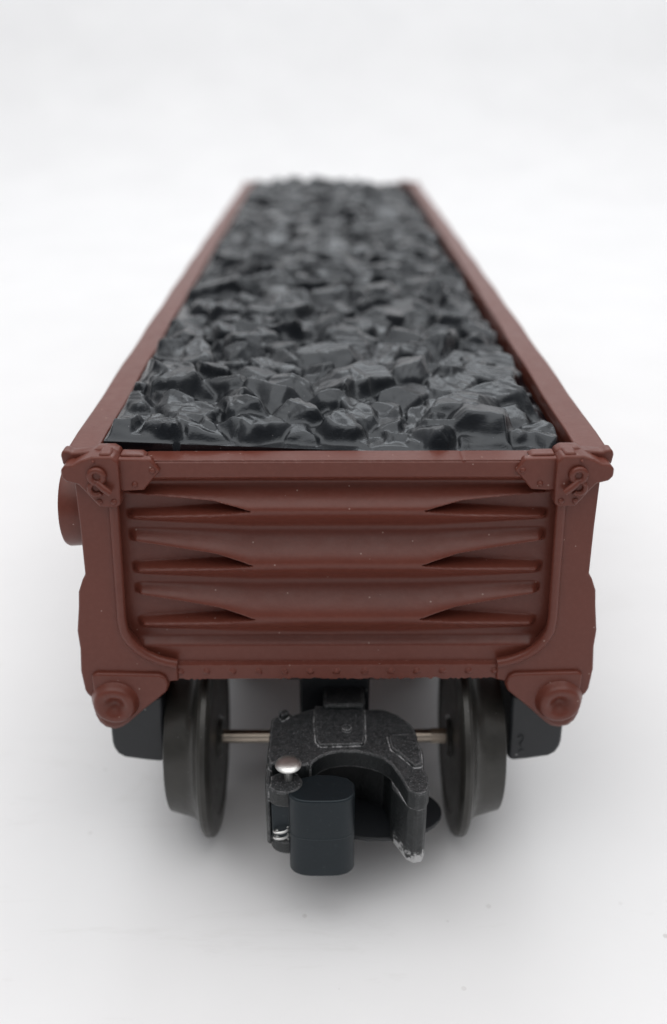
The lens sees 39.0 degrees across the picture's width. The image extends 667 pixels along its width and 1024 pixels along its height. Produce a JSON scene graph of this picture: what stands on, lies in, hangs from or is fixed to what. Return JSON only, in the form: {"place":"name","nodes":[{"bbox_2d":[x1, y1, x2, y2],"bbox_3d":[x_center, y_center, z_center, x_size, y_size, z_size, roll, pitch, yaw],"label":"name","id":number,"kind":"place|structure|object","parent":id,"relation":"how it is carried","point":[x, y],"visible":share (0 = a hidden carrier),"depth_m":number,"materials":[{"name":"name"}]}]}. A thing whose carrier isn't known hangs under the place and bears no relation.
{"place":"outdoors","nodes":[
{"label":"outdoors","id":0,"kind":"place"},
{"bbox_2d":[0,0,666,1023],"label":"ground","id":1,"kind":"structure","parent":0,"point":[524,142],"depth_m":0.25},
{"bbox_2d":[58,180,613,875],"bbox_3d":[-0.001,-0.035,0.232,0.065,0.060,0.281,0,26,0],"label":"toy gondola wagon","id":2,"kind":"object","parent":1,"relation":"on","point":[334,582],"visible":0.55,"depth_m":0.11,"materials":[{"name":"brown plastic"}]},
{"bbox_2d":[103,176,559,451],"bbox_3d":[0.000,-0.062,0.220,0.054,0.008,0.248,2,26,-1],"label":"coal load","id":3,"kind":"object","parent":2,"relation":"in","point":[316,313],"visible":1,"depth_m":0.14,"materials":[{"name":"black stone"}]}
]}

